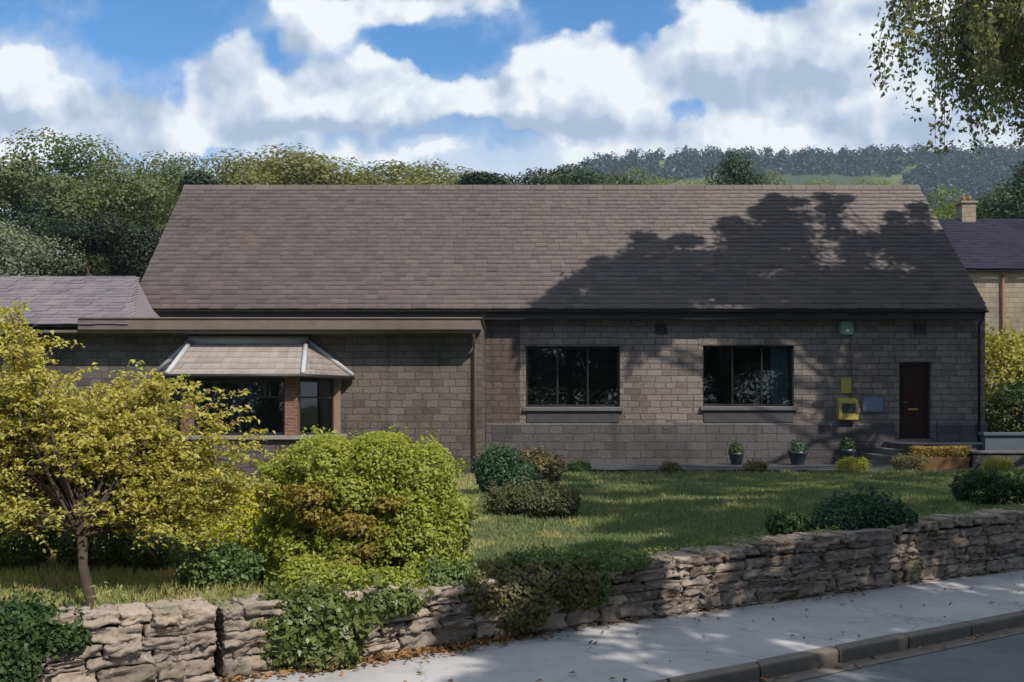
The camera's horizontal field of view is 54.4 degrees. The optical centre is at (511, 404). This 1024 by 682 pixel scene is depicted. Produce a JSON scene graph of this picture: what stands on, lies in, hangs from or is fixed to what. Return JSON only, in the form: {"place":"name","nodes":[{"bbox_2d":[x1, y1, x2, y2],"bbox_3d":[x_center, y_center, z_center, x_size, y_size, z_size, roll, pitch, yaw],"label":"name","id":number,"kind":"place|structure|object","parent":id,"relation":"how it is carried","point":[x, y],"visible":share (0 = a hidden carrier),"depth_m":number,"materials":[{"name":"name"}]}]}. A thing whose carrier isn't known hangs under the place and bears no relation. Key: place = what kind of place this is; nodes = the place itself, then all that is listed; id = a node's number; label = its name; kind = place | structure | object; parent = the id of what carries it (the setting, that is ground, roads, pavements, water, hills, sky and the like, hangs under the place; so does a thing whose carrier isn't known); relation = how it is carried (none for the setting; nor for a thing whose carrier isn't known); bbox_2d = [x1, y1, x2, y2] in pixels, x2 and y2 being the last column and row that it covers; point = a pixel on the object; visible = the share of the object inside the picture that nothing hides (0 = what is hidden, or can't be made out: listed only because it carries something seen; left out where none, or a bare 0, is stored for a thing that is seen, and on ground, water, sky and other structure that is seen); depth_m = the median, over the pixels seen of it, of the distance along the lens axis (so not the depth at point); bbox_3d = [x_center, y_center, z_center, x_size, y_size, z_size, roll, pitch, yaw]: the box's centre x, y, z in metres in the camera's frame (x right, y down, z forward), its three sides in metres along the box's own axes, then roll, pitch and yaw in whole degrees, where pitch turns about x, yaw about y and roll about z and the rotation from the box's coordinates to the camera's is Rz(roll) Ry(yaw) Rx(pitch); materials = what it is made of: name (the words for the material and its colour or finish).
{"place":"outdoors","nodes":[
{"label":"outdoors","id":0,"kind":"place"},
{"bbox_2d":[0,470,956,623],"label":"garden","id":1,"kind":"object","parent":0,"point":[136,571],"visible":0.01,"depth_m":13.07,"materials":[{"name":"plant"}]},
{"bbox_2d":[0,495,57,571],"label":"shrub","id":2,"kind":"object","parent":1,"relation":"on","point":[20,554],"visible":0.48,"depth_m":9.63,"materials":[{"name":"green plant"}]},
{"bbox_2d":[0,218,89,275],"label":"bushy tree","id":3,"kind":"object","parent":1,"relation":"on","point":[16,247],"visible":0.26,"depth_m":40.85,"materials":[{"name":"green plant"}]},
{"bbox_2d":[18,209,157,281],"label":"yew tree","id":4,"kind":"object","parent":1,"relation":"on","point":[86,232],"visible":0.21,"depth_m":43.54,"materials":[{"name":"green plant"}]},
{"bbox_2d":[49,485,189,570],"bbox_3d":[-3.986,1.254,10.008,1.408,0.973,0.942,0,0,0],"label":"shrub","id":5,"kind":"object","parent":1,"relation":"on","point":[120,551],"visible":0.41,"depth_m":9.71,"materials":[{"name":"green plant"}]},
{"bbox_2d":[81,218,164,276],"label":"yew tree","id":6,"kind":"object","parent":1,"relation":"on","point":[153,230],"visible":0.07,"depth_m":44.90,"materials":[{"name":"green plant"}]},
{"bbox_2d":[0,299,288,605],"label":"golden tree","id":7,"kind":"object","parent":1,"relation":"on","point":[59,453],"visible":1,"depth_m":8.38,"materials":[{"name":"yellow plant"}]},
{"bbox_2d":[164,538,270,589],"bbox_3d":[-2.669,1.478,9.030,0.920,0.593,0.639,0,0,-23],"label":"shrub","id":8,"kind":"object","parent":1,"relation":"on","point":[222,562],"visible":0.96,"depth_m":8.91,"materials":[{"name":"green plant"}]},
{"bbox_2d":[168,474,280,557],"bbox_3d":[-2.917,1.230,10.579,1.646,0.992,0.858,0,0,-16],"label":"flowering shrub","id":9,"kind":"object","parent":1,"relation":"on","point":[248,539],"visible":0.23,"depth_m":10.36,"materials":[{"name":"yellow plant"}]},
{"bbox_2d":[0,472,499,608],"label":"dry grass","id":10,"kind":"structure","parent":1,"relation":"on","point":[67,570],"depth_m":9.00,"materials":[{"name":"plant"}]},
{"bbox_2d":[246,422,488,591],"bbox_3d":[-1.409,1.028,9.236,2.086,1.734,2.037,0,0,45],"label":"globe shrub","id":11,"kind":"object","parent":1,"relation":"on","point":[327,526],"visible":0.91,"depth_m":8.96,"materials":[{"name":"green plant"}]},
{"bbox_2d":[0,185,988,476],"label":"stone hall","id":12,"kind":"structure","parent":1,"relation":"on","point":[640,323],"depth_m":27.00,"materials":[{"name":"stone"}]},
{"bbox_2d":[171,380,180,433],"bbox_3d":[-7.800,0.043,23.330,0.060,1.287,1.104,0,0,-35],"label":"bay window","id":13,"kind":"structure","parent":12,"relation":"in","point":[176,397],"depth_m":23.44,"materials":[{"name":"black glass"}]},
{"bbox_2d":[194,379,284,434],"bbox_3d":[-6.200,0.043,22.700,2.080,1.287,0.060,0,0,0],"label":"bay window","id":14,"kind":"structure","parent":12,"relation":"in","point":[240,381],"depth_m":22.67,"materials":[{"name":"black paint"}]},
{"bbox_2d":[300,379,333,434],"bbox_3d":[-4.600,0.043,23.330,0.060,1.287,1.104,0,0,35],"label":"bay window","id":15,"kind":"structure","parent":12,"relation":"in","point":[316,396],"depth_m":23.36,"materials":[{"name":"grey glass"}]},
{"bbox_2d":[522,337,624,421],"bbox_3d":[1.655,-0.690,27.075,2.790,2.300,0.330,0,0,0],"label":"window","id":16,"kind":"structure","parent":12,"relation":"in","point":[535,413],"depth_m":26.99,"materials":[{"name":"black paint"}]},
{"bbox_2d":[699,336,798,421],"bbox_3d":[6.415,-0.700,27.130,2.710,2.320,0.440,0,0,0],"label":"window","id":17,"kind":"structure","parent":12,"relation":"in","point":[779,410],"depth_m":26.99,"materials":[{"name":"black paint"}]},
{"bbox_2d":[839,321,852,334],"bbox_3d":[9.060,-2.090,26.932,0.369,0.380,0.134,0,0,0],"label":"alarm box","id":18,"kind":"object","parent":12,"relation":"attached to","point":[845,327],"visible":1,"depth_m":26.89,"materials":[{"name":"green plastic"}]},
{"bbox_2d":[841,378,850,392],"bbox_3d":[9.060,-0.530,26.985,0.280,0.420,0.029,0,0,0],"label":"wall sign","id":19,"kind":"object","parent":12,"relation":"attached to","point":[845,385],"visible":1,"depth_m":26.97,"materials":[{"name":"yellow plastic"}]},
{"bbox_2d":[837,320,857,419],"bbox_3d":[9.060,-1.000,26.869,0.520,2.800,0.260,0,0,0],"label":"defibrillator cabinet","id":20,"kind":"object","parent":12,"relation":"attached to","point":[847,408],"visible":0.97,"depth_m":26.78,"materials":[{"name":"yellow metal"}]},
{"bbox_2d":[842,404,855,412],"bbox_3d":[9.060,0.090,26.775,0.360,0.260,0.006,0,0,0],"label":"cabinet window","id":21,"kind":"structure","parent":20,"relation":"in","point":[846,408],"depth_m":26.77,"materials":[{"name":"glass"}]},
{"bbox_2d":[862,396,883,411],"bbox_3d":[9.785,-0.025,26.977,0.590,0.450,0.044,0,0,0],"label":"notice board","id":22,"kind":"object","parent":12,"relation":"attached to","point":[872,403],"visible":1,"depth_m":26.96,"materials":[{"name":"blue"}]},
{"bbox_2d":[895,353,935,438],"bbox_3d":[10.935,-0.245,27.102,1.110,2.330,0.235,0,0,0],"label":"door","id":23,"kind":"structure","parent":12,"relation":"in","point":[913,367],"depth_m":27.15,"materials":[{"name":"brown paint"}]},
{"bbox_2d":[470,441,543,492],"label":"corner shrub","id":24,"kind":"object","parent":1,"relation":"on","point":[499,465],"visible":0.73,"depth_m":18.00,"materials":[{"name":"green plant"}]},
{"bbox_2d":[479,475,584,517],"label":"mounded shrub","id":25,"kind":"object","parent":1,"relation":"on","point":[514,500],"visible":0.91,"depth_m":14.79,"materials":[{"name":"green plant"}]},
{"bbox_2d":[515,445,567,486],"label":"corner shrub","id":26,"kind":"object","parent":1,"relation":"on","point":[549,466],"visible":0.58,"depth_m":18.81,"materials":[{"name":"green plant"}]},
{"bbox_2d":[565,459,591,471],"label":"border tuft","id":27,"kind":"object","parent":1,"relation":"on","point":[576,465],"visible":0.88,"depth_m":23.79,"materials":[{"name":"green plant"}]},
{"bbox_2d":[658,459,682,473],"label":"border tuft","id":28,"kind":"object","parent":1,"relation":"on","point":[669,466],"visible":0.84,"depth_m":23.79,"materials":[{"name":"green plant"}]},
{"bbox_2d":[458,466,1023,571],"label":"lawn grass","id":29,"kind":"structure","parent":1,"relation":"on","point":[734,507],"depth_m":15.76,"materials":[{"name":"green plant"}]},
{"bbox_2d":[741,458,768,472],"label":"border tuft","id":30,"kind":"object","parent":1,"relation":"on","point":[754,465],"visible":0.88,"depth_m":23.98,"materials":[{"name":"green plant"}]},
{"bbox_2d":[764,509,812,535],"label":"dark shrub","id":31,"kind":"object","parent":1,"relation":"on","point":[783,523],"visible":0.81,"depth_m":11.26,"materials":[{"name":"green plant"}]},
{"bbox_2d":[835,455,871,472],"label":"border tuft","id":32,"kind":"object","parent":1,"relation":"on","point":[848,463],"visible":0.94,"depth_m":23.26,"materials":[{"name":"yellow plant"}]},
{"bbox_2d":[854,447,904,466],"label":"steps","id":33,"kind":"structure","parent":1,"relation":"on","point":[879,457],"depth_m":25.50,"materials":[{"name":"grey stone"}]},
{"bbox_2d":[889,451,931,470],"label":"border tuft","id":34,"kind":"object","parent":1,"relation":"on","point":[896,461],"visible":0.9,"depth_m":23.87,"materials":[{"name":"green plant"}]},
{"bbox_2d":[884,442,981,467],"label":"terrace","id":35,"kind":"structure","parent":1,"relation":"on","point":[906,448],"depth_m":25.17,"materials":[{"name":"stone"}]},
{"bbox_2d":[890,442,981,444],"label":"terrace paving","id":36,"kind":"structure","parent":35,"relation":"on","point":[945,443],"depth_m":25.76,"materials":[{"name":"grey stone"}]},
{"bbox_2d":[859,0,1023,198],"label":"weeping tree","id":37,"kind":"object","parent":1,"relation":"on","point":[996,32],"visible":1,"depth_m":17.29,"materials":[{"name":"green plant"}]},
{"bbox_2d":[948,464,1023,504],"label":"dark shrub","id":38,"kind":"object","parent":1,"relation":"on","point":[991,487],"visible":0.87,"depth_m":14.42,"materials":[{"name":"green plant"}]},
{"bbox_2d":[967,450,1023,469],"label":"dark retaining wall","id":39,"kind":"structure","parent":1,"relation":"on","point":[977,456],"depth_m":24.20,"materials":[{"name":"stone"}]},
{"bbox_2d":[979,455,1014,471],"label":"border tuft","id":40,"kind":"object","parent":1,"relation":"on","point":[997,462],"visible":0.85,"depth_m":22.89,"materials":[{"name":"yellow plant"}]},
{"bbox_2d":[985,316,1023,431],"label":"garden hedge","id":41,"kind":"object","parent":1,"relation":"on","point":[997,345],"visible":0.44,"depth_m":29.89,"materials":[{"name":"plant"}]},
{"bbox_2d":[985,371,1023,431],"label":"garden hedge","id":42,"kind":"object","parent":1,"relation":"on","point":[993,403],"visible":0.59,"depth_m":28.33,"materials":[{"name":"green plant"}]},
{"bbox_2d":[0,0,1023,224],"label":"sky","id":43,"kind":"structure","parent":0,"point":[509,87],"materials":[{"name":"blue"}]},
{"bbox_2d":[211,621,964,681],"bbox_3d":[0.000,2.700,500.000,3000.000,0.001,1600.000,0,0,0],"label":"ground","id":44,"kind":"structure","parent":0,"point":[213,669],"depth_m":10.20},
{"bbox_2d":[214,570,1023,681],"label":"pavement","id":45,"kind":"structure","parent":0,"point":[618,652],"depth_m":8.91,"materials":[{"name":"grey concrete"}]},
{"bbox_2d":[2,597,217,681],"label":"dry stone wall","id":46,"kind":"structure","parent":45,"relation":"on","point":[165,640],"depth_m":7.10,"materials":[{"name":"stone"}]},
{"bbox_2d":[0,588,92,681],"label":"overhanging shrub","id":47,"kind":"object","parent":46,"relation":"on","point":[21,649],"visible":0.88,"depth_m":6.68,"materials":[{"name":"green plant"}]},
{"bbox_2d":[0,496,1023,674],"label":"wall weeds","id":48,"kind":"object","parent":45,"relation":"on","point":[729,541],"depth_m":9.83,"materials":[{"name":"green plant"}]},
{"bbox_2d":[211,504,1023,681],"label":"dry stone wall","id":49,"kind":"structure","parent":45,"relation":"on","point":[804,564],"depth_m":10.23,"materials":[{"name":"stone"}]},
{"bbox_2d":[249,572,433,672],"bbox_3d":[-1.394,1.765,8.017,1.570,0.779,0.668,0,0,-28],"label":"trailing ivy","id":50,"kind":"object","parent":49,"relation":"attached to","point":[315,628],"visible":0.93,"depth_m":7.80,"materials":[{"name":"green plant"}]},
{"bbox_2d":[429,551,599,634],"bbox_3d":[0.009,1.709,9.057,1.667,0.702,0.750,0,0,-16],"label":"trailing ivy","id":51,"kind":"object","parent":49,"relation":"attached to","point":[537,594],"visible":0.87,"depth_m":8.92,"materials":[{"name":"green plant"}]},
{"bbox_2d":[401,539,651,610],"bbox_3d":[0.154,1.612,9.209,2.557,0.653,0.653,0,0,-29],"label":"trailing ivy","id":52,"kind":"object","parent":49,"relation":"attached to","point":[546,555],"visible":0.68,"depth_m":9.34,"materials":[{"name":"green plant"}]},
{"bbox_2d":[808,482,918,532],"bbox_3d":[4.076,1.281,11.730,1.424,0.751,0.811,0,0,-17],"label":"bush","id":53,"kind":"object","parent":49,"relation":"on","point":[858,513],"visible":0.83,"depth_m":11.51,"materials":[{"name":"green plant"}]},
{"bbox_2d":[218,572,1023,681],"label":"fallen leaves","id":54,"kind":"object","parent":45,"relation":"on","point":[441,648],"visible":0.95,"depth_m":8.38,"materials":[{"name":"brown plant"}]},
{"bbox_2d":[559,463,952,470],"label":"path","id":55,"kind":"structure","parent":0,"point":[705,466],"depth_m":25.58,"materials":[{"name":"grey concrete"}]},
{"bbox_2d":[728,441,744,464],"bbox_3d":[5.958,1.271,26.403,0.449,0.614,0.450,0,0,0],"label":"plant pot","id":56,"kind":"object","parent":55,"relation":"on","point":[736,454],"visible":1,"depth_m":26.28,"materials":[{"name":"grey ceramic"}]},
{"bbox_2d":[787,438,807,464],"bbox_3d":[7.545,1.219,26.296,0.561,0.717,0.530,0,0,0],"label":"plant pot","id":57,"kind":"object","parent":55,"relation":"on","point":[798,457],"visible":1,"depth_m":26.15,"materials":[{"name":"grey ceramic"}]},
{"bbox_2d":[838,437,856,459],"bbox_3d":[8.851,1.206,26.295,0.478,0.744,0.494,0,0,20],"label":"plant pot","id":58,"kind":"object","parent":55,"relation":"on","point":[847,449],"visible":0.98,"depth_m":26.18,"materials":[{"name":"grey ceramic"}]},
{"bbox_2d":[909,445,970,469],"bbox_3d":[10.478,1.284,24.400,1.403,0.591,0.464,0,0,0],"label":"flower trough","id":59,"kind":"object","parent":55,"relation":"on","point":[940,460],"visible":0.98,"depth_m":24.24,"materials":[{"name":"ceramic"}]},
{"bbox_2d":[978,432,1023,449],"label":"parapet wall","id":60,"kind":"structure","parent":55,"relation":"on","point":[1002,440],"depth_m":24.72,"materials":[{"name":"grey concrete"}]},
{"bbox_2d":[626,152,1017,202],"bbox_3d":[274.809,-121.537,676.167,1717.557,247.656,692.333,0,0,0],"label":"hill","id":61,"kind":"structure","parent":0,"point":[837,179],"depth_m":833.41,"materials":[{"name":"green plant"}]},
{"bbox_2d":[527,139,1023,213],"bbox_3d":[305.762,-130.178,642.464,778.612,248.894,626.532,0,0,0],"label":"hillside wood","id":62,"kind":"object","parent":61,"relation":"on","point":[984,168],"visible":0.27,"depth_m":871.83,"materials":[{"name":"green plant"}]},
{"bbox_2d":[795,633,1023,681],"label":"road","id":63,"kind":"structure","parent":0,"point":[1000,659],"depth_m":8.40,"materials":[{"name":"grey asphalt"}]},
{"bbox_2d":[651,610,1023,681],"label":"kerb","id":64,"kind":"structure","parent":63,"relation":"on","point":[800,661],"depth_m":8.61,"materials":[{"name":"grey concrete"}]},
{"bbox_2d":[750,625,1023,681],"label":"gutter channel","id":65,"kind":"object","parent":63,"relation":"on","point":[831,669],"visible":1,"depth_m":8.71,"materials":[{"name":"grey concrete"}]},
{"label":"field","id":66,"kind":"structure","parent":0,"visible":0},
{"bbox_2d":[0,160,69,231],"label":"broadleaf tree","id":67,"kind":"object","parent":66,"relation":"on","point":[11,219],"visible":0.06,"depth_m":59.63,"materials":[{"name":"green plant"}]},
{"bbox_2d":[1,197,104,275],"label":"broadleaf tree","id":68,"kind":"object","parent":66,"relation":"on","point":[38,228],"visible":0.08,"depth_m":49.05,"materials":[{"name":"green plant"}]},
{"bbox_2d":[0,127,165,273],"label":"broadleaf tree","id":69,"kind":"object","parent":66,"relation":"on","point":[14,184],"visible":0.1,"depth_m":56.54,"materials":[{"name":"green plant"}]},
{"bbox_2d":[29,155,179,275],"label":"broadleaf tree","id":70,"kind":"object","parent":66,"relation":"on","point":[74,207],"visible":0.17,"depth_m":50.19,"materials":[{"name":"green plant"}]},
{"bbox_2d":[125,149,218,219],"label":"broadleaf tree","id":71,"kind":"object","parent":66,"relation":"on","point":[174,175],"visible":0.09,"depth_m":62.89,"materials":[{"name":"green plant"}]},
{"bbox_2d":[164,169,220,222],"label":"conifer tree","id":72,"kind":"object","parent":66,"relation":"on","point":[196,177],"visible":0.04,"depth_m":59.29,"materials":[{"name":"green plant"}]},
{"bbox_2d":[217,168,252,184],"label":"broadleaf tree","id":73,"kind":"object","parent":66,"relation":"on","point":[233,177],"visible":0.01,"depth_m":74.52,"materials":[{"name":"green plant"}]},
{"bbox_2d":[201,148,291,184],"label":"broadleaf tree","id":74,"kind":"object","parent":66,"relation":"on","point":[235,164],"depth_m":85.64,"materials":[{"name":"green plant"}]},
{"bbox_2d":[214,143,380,184],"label":"broadleaf tree","id":75,"kind":"object","parent":66,"relation":"on","point":[271,164],"visible":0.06,"depth_m":75.11,"materials":[{"name":"green plant"}]},
{"bbox_2d":[251,156,458,184],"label":"broadleaf tree","id":76,"kind":"object","parent":66,"relation":"on","point":[412,181],"visible":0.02,"depth_m":78.06,"materials":[{"name":"green plant"}]},
{"bbox_2d":[344,159,455,184],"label":"broadleaf tree","id":77,"kind":"object","parent":66,"relation":"on","point":[382,170],"visible":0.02,"depth_m":82.06,"materials":[{"name":"green plant"}]},
{"bbox_2d":[369,158,468,184],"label":"broadleaf tree","id":78,"kind":"object","parent":66,"relation":"on","point":[445,171],"depth_m":87.85,"materials":[{"name":"green plant"}]},
{"bbox_2d":[438,166,481,184],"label":"broadleaf tree","id":79,"kind":"object","parent":66,"relation":"on","point":[457,167],"depth_m":93.04,"materials":[{"name":"green plant"}]},
{"bbox_2d":[455,171,512,184],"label":"tree","id":80,"kind":"object","parent":66,"relation":"on","point":[482,178],"visible":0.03,"depth_m":78.63,"materials":[{"name":"green plant"}]},
{"bbox_2d":[498,173,519,184],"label":"broadleaf tree","id":81,"kind":"object","parent":66,"relation":"on","point":[509,176],"visible":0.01,"depth_m":93.57,"materials":[{"name":"green plant"}]},
{"bbox_2d":[506,166,566,185],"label":"broadleaf tree","id":82,"kind":"object","parent":66,"relation":"on","point":[546,178],"visible":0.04,"depth_m":83.82,"materials":[{"name":"green plant"}]},
{"bbox_2d":[548,162,640,186],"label":"broadleaf tree","id":83,"kind":"object","parent":66,"relation":"on","point":[582,180],"visible":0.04,"depth_m":87.40,"materials":[{"name":"green plant"}]},
{"bbox_2d":[587,166,657,184],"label":"broadleaf tree","id":84,"kind":"object","parent":66,"relation":"on","point":[629,175],"visible":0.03,"depth_m":88.72,"materials":[{"name":"green plant"}]},
{"bbox_2d":[636,175,681,184],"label":"broadleaf tree","id":85,"kind":"object","parent":66,"relation":"on","point":[663,183],"depth_m":108.39,"materials":[{"name":"green plant"}]},
{"bbox_2d":[684,178,713,184],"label":"broadleaf tree","id":86,"kind":"object","parent":66,"relation":"on","point":[694,182],"depth_m":119.76,"materials":[{"name":"green plant"}]},
{"bbox_2d":[703,149,767,184],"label":"broadleaf tree","id":87,"kind":"object","parent":66,"relation":"on","point":[731,173],"visible":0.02,"depth_m":83.86,"materials":[{"name":"green plant"}]},
{"bbox_2d":[758,171,791,184],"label":"broadleaf tree","id":88,"kind":"object","parent":66,"relation":"on","point":[773,178],"visible":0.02,"depth_m":91.30,"materials":[{"name":"green plant"}]},
{"bbox_2d":[798,177,843,184],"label":"broadleaf tree","id":89,"kind":"object","parent":66,"relation":"on","point":[818,183],"depth_m":119.76,"materials":[{"name":"green plant"}]},
{"bbox_2d":[851,177,906,184],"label":"broadleaf tree","id":90,"kind":"object","parent":66,"relation":"on","point":[876,182],"depth_m":123.20,"materials":[{"name":"green plant"}]},
{"bbox_2d":[941,199,977,218],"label":"broadleaf tree","id":91,"kind":"object","parent":66,"relation":"on","point":[953,210],"depth_m":70.32,"materials":[{"name":"green plant"}]},
{"bbox_2d":[923,184,999,218],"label":"broadleaf tree","id":92,"kind":"object","parent":66,"relation":"on","point":[936,211],"depth_m":73.88,"materials":[{"name":"green plant"}]},
{"bbox_2d":[937,196,1023,415],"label":"neighbour house","id":93,"kind":"structure","parent":66,"relation":"on","point":[990,252],"depth_m":50.42,"materials":[{"name":"stone"}]},
{"bbox_2d":[976,161,1023,218],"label":"broadleaf tree","id":94,"kind":"object","parent":66,"relation":"on","point":[1006,206],"visible":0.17,"depth_m":65.59,"materials":[{"name":"green plant"}]},
{"bbox_2d":[979,183,1023,216],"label":"broadleaf tree","id":95,"kind":"object","parent":66,"relation":"on","point":[1000,187],"depth_m":78.74,"materials":[{"name":"green plant"}]}
]}

